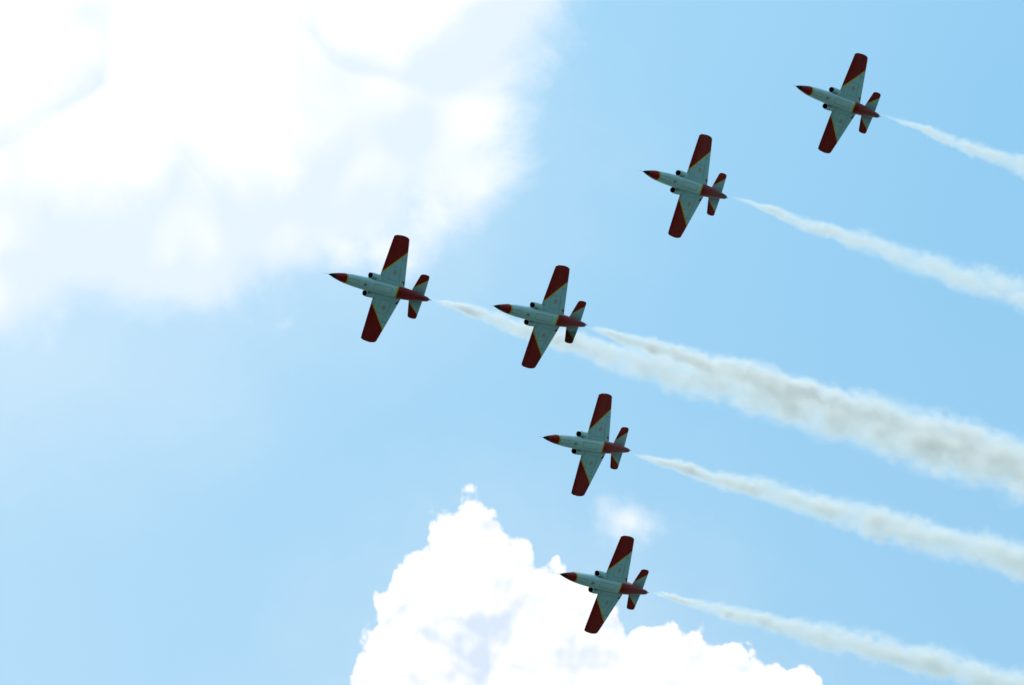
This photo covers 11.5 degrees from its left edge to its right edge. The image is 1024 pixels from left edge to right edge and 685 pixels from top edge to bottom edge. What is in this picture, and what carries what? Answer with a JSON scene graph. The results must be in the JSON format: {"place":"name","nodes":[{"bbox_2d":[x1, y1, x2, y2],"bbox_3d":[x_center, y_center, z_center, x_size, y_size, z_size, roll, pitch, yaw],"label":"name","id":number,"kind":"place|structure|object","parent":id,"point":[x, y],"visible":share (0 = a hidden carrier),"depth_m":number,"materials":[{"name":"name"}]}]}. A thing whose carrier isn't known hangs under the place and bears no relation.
{"place":"outdoors","nodes":[
{"label":"outdoors","id":0,"kind":"place"},
{"bbox_2d":[326,235,429,341],"bbox_3d":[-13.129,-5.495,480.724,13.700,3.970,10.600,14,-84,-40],"label":"aircraft","id":1,"kind":"object","parent":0,"point":[386,290],"visible":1,"depth_m":480.22,"materials":[{"name":"paint"}]},
{"bbox_2d":[0,0,1023,684],"label":"sky","id":2,"kind":"structure","parent":0,"point":[210,474],"materials":[{"name":"blue"}]},
{"bbox_2d":[491,265,585,368],"bbox_3d":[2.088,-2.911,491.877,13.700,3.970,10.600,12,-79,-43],"label":"aircraft","id":3,"kind":"object","parent":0,"point":[547,318],"visible":1,"depth_m":491.42,"materials":[{"name":"paint"}]},
{"bbox_2d":[543,393,630,495],"bbox_3d":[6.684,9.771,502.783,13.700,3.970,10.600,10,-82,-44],"label":"aircraft","id":4,"kind":"object","parent":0,"point":[593,446],"visible":1,"depth_m":502.37,"materials":[{"name":"paint"}]},
{"bbox_2d":[557,536,648,633],"bbox_3d":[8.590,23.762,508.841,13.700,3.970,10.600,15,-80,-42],"label":"aircraft","id":5,"kind":"object","parent":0,"point":[611,586],"visible":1,"depth_m":508.38,"materials":[{"name":"paint"}]},
{"bbox_2d":[640,134,727,237],"bbox_3d":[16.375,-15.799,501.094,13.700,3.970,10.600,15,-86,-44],"label":"aircraft","id":6,"kind":"object","parent":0,"point":[691,188],"visible":1,"depth_m":500.68,"materials":[{"name":"paint"}]},
{"bbox_2d":[794,53,880,152],"bbox_3d":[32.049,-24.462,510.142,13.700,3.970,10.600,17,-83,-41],"label":"aircraft","id":7,"kind":"object","parent":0,"point":[844,105],"visible":1,"depth_m":509.67,"materials":[{"name":"paint"}]}
]}

